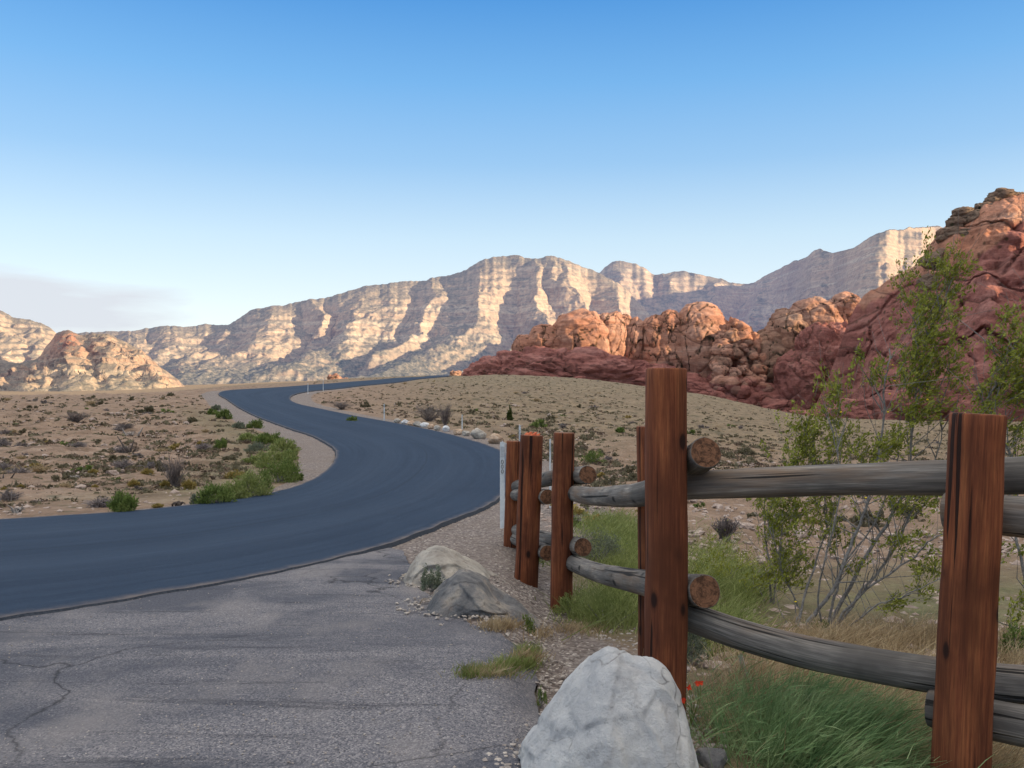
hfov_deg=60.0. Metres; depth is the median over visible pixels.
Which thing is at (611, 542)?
shrub
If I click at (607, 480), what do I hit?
slope bush
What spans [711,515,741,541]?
bare shrub
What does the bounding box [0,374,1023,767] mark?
ground
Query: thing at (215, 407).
desert bush
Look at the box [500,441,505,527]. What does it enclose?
marker post
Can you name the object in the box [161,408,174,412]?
desert scrub
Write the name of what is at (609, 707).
boulder
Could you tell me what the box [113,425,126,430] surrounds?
desert scrub
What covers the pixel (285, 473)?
desert bush
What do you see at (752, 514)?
desert scrub
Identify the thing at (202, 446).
desert scrub
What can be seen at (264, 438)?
desert bush
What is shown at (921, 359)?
creosote bush
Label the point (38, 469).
desert scrub
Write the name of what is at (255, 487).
desert bush
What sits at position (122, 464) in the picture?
desert scrub
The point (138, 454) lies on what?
desert scrub
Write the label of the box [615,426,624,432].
slope bush
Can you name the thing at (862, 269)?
ridge
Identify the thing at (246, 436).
desert bush
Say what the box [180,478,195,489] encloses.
grass tuft
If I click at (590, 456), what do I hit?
slope bush
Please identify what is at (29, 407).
desert scrub
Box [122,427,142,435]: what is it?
dead yucca
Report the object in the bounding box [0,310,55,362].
pale ridge
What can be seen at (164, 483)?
grass tuft
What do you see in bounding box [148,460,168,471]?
desert scrub
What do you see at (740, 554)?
shrub
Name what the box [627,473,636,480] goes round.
desert scrub
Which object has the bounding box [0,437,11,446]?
desert scrub
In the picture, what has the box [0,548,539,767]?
old pavement
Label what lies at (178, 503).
dead yucca
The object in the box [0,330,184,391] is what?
boulder hill
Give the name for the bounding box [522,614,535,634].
shrub
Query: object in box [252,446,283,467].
desert bush
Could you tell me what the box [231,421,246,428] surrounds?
desert bush
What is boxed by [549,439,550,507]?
marker post
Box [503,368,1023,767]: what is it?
log fence
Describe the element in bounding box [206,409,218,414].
desert bush
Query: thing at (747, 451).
slope bush
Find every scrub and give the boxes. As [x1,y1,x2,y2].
[0,375,1023,507]
[0,428,11,433]
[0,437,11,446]
[0,462,12,469]
[0,487,25,500]
[1,465,33,473]
[14,441,29,446]
[18,428,31,432]
[22,405,37,410]
[26,462,51,472]
[51,472,78,481]
[58,481,74,487]
[69,441,88,446]
[70,464,93,472]
[81,495,111,507]
[84,400,97,404]
[102,454,126,462]
[109,457,135,469]
[112,445,133,452]
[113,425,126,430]
[128,452,144,457]
[138,461,155,468]
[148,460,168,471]
[154,447,168,451]
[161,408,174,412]
[164,443,179,449]
[192,442,211,449]
[550,504,587,514]
[573,517,583,526]
[582,514,599,523]
[626,465,636,472]
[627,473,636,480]
[693,502,704,507]
[746,512,776,520]
[839,515,867,526]
[863,508,884,527]
[898,506,928,521]
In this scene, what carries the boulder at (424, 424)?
on the ground at (316, 458)
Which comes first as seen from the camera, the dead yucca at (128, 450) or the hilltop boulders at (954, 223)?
the dead yucca at (128, 450)
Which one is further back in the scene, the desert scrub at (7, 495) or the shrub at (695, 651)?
the desert scrub at (7, 495)
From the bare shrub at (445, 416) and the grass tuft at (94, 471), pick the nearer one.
the grass tuft at (94, 471)
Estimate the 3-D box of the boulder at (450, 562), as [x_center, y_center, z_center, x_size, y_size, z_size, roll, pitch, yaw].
[-0.589,1.807,8.298,0.950,0.576,0.990,0,0,0]
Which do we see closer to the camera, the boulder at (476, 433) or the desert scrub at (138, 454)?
the desert scrub at (138, 454)
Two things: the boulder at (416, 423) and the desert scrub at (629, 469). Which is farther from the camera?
the boulder at (416, 423)
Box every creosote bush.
[738,456,804,603]
[740,212,994,633]
[942,268,1023,639]
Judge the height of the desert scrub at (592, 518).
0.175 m
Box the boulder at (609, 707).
[518,646,698,767]
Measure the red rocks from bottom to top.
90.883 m
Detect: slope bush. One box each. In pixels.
[346,416,356,420]
[360,401,370,407]
[529,418,547,427]
[578,449,606,463]
[601,474,616,485]
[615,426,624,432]
[736,447,755,455]
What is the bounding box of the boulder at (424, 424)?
[420,422,428,426]
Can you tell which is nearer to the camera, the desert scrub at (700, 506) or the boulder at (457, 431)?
the desert scrub at (700, 506)
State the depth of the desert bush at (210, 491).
16.51 m
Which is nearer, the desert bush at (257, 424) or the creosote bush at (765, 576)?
the creosote bush at (765, 576)
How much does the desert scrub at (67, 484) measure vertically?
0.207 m
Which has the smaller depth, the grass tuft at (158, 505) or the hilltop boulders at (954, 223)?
the grass tuft at (158, 505)
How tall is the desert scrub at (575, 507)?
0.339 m
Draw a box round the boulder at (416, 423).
[413,421,420,426]
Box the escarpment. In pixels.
[77,255,649,384]
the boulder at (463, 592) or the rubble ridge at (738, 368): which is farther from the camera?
the rubble ridge at (738, 368)
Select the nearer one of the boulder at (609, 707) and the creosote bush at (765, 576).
the boulder at (609, 707)
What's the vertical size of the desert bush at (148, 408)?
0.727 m
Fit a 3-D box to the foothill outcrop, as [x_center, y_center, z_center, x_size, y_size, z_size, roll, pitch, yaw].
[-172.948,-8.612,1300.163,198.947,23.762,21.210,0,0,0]
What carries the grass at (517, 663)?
on the ground at (316, 458)
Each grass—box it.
[439,612,631,679]
[444,638,549,680]
[534,505,808,660]
[643,601,1023,767]
[685,649,1023,767]
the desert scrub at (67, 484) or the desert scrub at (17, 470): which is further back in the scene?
the desert scrub at (17, 470)
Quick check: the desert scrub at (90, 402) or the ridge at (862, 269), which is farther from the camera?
the ridge at (862, 269)
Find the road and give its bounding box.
[0,375,499,620]
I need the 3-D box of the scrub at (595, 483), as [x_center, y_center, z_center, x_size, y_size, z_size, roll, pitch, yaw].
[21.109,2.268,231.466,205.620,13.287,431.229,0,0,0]
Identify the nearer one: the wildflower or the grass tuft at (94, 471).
the wildflower
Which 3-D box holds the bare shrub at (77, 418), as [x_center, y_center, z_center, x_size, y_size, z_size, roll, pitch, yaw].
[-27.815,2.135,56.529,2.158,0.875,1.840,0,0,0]
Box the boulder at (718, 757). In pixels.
[696,747,726,767]
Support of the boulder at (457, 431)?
on the ground at (316, 458)
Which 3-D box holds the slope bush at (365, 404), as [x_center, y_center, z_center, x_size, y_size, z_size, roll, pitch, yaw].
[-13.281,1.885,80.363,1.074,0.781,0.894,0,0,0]
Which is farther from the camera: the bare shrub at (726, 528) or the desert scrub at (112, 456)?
the desert scrub at (112, 456)
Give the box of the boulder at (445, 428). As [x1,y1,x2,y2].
[442,425,449,431]
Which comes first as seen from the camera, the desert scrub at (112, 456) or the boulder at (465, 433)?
the desert scrub at (112, 456)
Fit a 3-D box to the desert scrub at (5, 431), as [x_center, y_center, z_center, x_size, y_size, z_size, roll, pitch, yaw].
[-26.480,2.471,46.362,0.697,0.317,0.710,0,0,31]
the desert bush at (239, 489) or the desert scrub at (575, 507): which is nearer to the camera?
the desert scrub at (575, 507)
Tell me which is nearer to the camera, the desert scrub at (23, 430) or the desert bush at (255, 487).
the desert bush at (255, 487)
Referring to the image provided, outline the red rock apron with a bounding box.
[783,359,1023,421]
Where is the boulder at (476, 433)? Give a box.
[470,428,486,438]
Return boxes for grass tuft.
[87,468,98,473]
[127,478,140,486]
[140,467,154,474]
[151,503,163,507]
[159,480,170,488]
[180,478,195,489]
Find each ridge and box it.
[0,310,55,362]
[600,226,943,331]
[707,316,783,406]
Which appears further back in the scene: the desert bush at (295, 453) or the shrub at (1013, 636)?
the desert bush at (295, 453)
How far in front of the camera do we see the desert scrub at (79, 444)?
36.48 m
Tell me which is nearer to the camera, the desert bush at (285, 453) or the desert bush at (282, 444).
the desert bush at (285, 453)
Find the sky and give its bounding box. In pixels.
[0,0,1023,332]
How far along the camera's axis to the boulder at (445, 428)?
48.38 m
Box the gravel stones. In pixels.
[1,517,727,767]
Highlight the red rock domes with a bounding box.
[460,301,765,404]
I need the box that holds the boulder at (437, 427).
[434,425,440,430]
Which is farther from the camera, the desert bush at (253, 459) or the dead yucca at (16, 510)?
the desert bush at (253, 459)
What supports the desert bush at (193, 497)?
on the ground at (316, 458)
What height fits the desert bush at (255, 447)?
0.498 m
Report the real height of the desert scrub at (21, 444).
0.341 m
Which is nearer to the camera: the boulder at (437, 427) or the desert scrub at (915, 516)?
the desert scrub at (915, 516)
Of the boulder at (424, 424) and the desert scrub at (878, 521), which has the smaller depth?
the desert scrub at (878, 521)
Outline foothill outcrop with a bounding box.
[326,370,461,379]
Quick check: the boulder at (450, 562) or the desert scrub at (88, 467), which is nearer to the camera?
the boulder at (450, 562)
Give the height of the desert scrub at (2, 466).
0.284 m
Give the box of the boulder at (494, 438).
[488,433,503,443]
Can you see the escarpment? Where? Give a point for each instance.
(460, 321)
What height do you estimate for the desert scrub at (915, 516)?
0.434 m
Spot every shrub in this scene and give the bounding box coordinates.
[58,411,90,422]
[115,423,135,428]
[156,451,191,487]
[328,401,354,409]
[405,401,455,421]
[420,563,444,592]
[436,401,452,425]
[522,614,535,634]
[536,685,546,707]
[539,558,550,567]
[552,592,586,617]
[555,583,637,631]
[577,523,631,562]
[687,633,712,664]
[689,519,746,581]
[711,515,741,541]
[735,546,765,570]
[811,617,833,631]
[997,622,1023,658]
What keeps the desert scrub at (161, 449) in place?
on the ground at (316, 458)
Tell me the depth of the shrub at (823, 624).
7.57 m
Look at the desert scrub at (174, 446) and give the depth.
35.10 m
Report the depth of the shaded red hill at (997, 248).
405.98 m
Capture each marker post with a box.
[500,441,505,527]
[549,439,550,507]
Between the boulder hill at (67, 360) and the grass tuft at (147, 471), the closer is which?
the grass tuft at (147, 471)
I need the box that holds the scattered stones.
[0,403,1023,675]
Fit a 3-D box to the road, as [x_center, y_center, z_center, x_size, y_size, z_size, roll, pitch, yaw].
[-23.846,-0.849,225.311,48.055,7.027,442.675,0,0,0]
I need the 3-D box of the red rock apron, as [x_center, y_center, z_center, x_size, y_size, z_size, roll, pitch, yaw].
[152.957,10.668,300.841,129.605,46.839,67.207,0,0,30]
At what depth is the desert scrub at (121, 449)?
33.31 m
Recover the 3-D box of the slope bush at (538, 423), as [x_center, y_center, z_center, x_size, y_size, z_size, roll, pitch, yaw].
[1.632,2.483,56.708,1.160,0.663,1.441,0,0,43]
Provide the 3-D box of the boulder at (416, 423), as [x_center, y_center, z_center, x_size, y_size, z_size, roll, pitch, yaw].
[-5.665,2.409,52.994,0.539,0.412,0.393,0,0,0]
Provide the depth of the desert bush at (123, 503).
15.02 m
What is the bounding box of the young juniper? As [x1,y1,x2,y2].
[506,405,512,420]
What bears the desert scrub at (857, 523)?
on the ground at (316, 458)
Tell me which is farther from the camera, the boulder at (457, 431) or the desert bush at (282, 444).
the boulder at (457, 431)
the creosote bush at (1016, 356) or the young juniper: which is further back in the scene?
the young juniper
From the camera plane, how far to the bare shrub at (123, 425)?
48.88 m
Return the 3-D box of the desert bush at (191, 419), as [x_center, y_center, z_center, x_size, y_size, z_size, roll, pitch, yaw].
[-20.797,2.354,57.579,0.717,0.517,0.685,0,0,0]
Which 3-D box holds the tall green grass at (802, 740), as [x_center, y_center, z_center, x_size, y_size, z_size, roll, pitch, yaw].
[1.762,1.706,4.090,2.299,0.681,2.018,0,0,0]
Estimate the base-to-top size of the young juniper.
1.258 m
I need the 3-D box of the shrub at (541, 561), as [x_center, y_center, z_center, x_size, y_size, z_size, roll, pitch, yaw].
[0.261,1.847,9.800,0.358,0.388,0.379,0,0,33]
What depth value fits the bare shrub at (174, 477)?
20.24 m
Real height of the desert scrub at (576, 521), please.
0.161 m
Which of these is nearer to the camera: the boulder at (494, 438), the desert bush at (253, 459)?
the desert bush at (253, 459)
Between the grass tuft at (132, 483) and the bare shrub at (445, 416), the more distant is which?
the bare shrub at (445, 416)
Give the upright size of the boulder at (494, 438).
0.551 m
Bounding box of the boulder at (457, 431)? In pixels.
[453,429,462,434]
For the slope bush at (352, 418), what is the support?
on the ground at (316, 458)
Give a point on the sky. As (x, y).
(183, 163)
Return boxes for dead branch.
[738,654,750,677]
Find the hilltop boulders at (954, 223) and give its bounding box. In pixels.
[916,187,1023,290]
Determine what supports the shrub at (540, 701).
on the ground at (316, 458)
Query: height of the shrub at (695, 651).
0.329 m
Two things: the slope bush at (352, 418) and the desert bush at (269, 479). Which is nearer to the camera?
the desert bush at (269, 479)
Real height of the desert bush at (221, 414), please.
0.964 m
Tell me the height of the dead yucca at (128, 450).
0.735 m
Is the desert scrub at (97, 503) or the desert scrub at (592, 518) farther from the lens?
the desert scrub at (97, 503)
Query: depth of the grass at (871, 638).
6.23 m
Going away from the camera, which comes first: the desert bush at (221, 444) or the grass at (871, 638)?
the grass at (871, 638)
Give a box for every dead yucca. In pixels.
[7,504,24,512]
[117,436,137,452]
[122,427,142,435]
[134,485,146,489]
[171,501,185,505]
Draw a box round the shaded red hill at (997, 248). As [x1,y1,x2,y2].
[815,193,1023,409]
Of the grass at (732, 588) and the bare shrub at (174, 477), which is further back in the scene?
the bare shrub at (174, 477)
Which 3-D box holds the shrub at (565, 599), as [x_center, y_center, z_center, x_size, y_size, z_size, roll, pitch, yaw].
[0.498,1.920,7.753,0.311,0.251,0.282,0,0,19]
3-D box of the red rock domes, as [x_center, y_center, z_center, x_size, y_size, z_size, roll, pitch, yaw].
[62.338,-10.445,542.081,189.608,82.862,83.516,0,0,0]
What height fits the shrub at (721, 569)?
1.021 m
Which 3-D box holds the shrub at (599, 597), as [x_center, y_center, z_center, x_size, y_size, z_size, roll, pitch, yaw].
[0.769,1.881,7.382,0.818,0.475,0.813,0,0,0]
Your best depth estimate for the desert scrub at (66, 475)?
21.61 m
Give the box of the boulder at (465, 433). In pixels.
[462,430,469,435]
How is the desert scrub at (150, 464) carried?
on the ground at (316, 458)
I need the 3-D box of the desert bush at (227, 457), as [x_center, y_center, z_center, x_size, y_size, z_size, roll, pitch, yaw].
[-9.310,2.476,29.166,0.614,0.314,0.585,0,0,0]
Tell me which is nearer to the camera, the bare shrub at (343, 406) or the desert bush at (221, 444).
the desert bush at (221, 444)
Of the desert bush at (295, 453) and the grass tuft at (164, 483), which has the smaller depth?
the grass tuft at (164, 483)
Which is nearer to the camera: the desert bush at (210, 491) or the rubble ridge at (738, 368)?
the desert bush at (210, 491)
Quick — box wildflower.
[681,681,703,724]
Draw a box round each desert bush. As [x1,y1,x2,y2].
[106,489,139,511]
[144,405,153,411]
[187,416,197,422]
[189,490,207,504]
[191,481,237,503]
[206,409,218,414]
[211,404,220,409]
[213,438,227,448]
[215,407,232,418]
[221,455,237,459]
[221,480,252,498]
[222,469,245,478]
[230,466,278,495]
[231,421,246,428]
[237,432,254,441]
[239,454,258,463]
[243,440,269,451]
[246,418,264,428]
[251,432,284,443]
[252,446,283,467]
[253,465,273,491]
[261,453,299,482]
[269,436,301,451]
[280,448,302,467]
[286,450,299,459]
[286,464,303,480]
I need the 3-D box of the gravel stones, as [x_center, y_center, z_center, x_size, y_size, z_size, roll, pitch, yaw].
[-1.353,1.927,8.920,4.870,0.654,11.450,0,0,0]
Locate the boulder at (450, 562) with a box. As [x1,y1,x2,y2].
[398,545,499,588]
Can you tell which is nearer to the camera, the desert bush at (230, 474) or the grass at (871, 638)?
the grass at (871, 638)
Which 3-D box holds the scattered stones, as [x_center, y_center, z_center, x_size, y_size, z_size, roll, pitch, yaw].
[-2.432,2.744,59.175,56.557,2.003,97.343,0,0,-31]
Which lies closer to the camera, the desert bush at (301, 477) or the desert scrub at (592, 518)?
the desert scrub at (592, 518)
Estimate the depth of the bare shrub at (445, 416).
53.77 m
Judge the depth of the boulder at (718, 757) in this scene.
3.86 m
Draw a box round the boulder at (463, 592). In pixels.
[419,569,539,628]
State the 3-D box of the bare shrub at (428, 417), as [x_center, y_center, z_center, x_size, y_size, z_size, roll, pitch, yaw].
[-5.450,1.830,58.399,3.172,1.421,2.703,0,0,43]
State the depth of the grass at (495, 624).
6.25 m

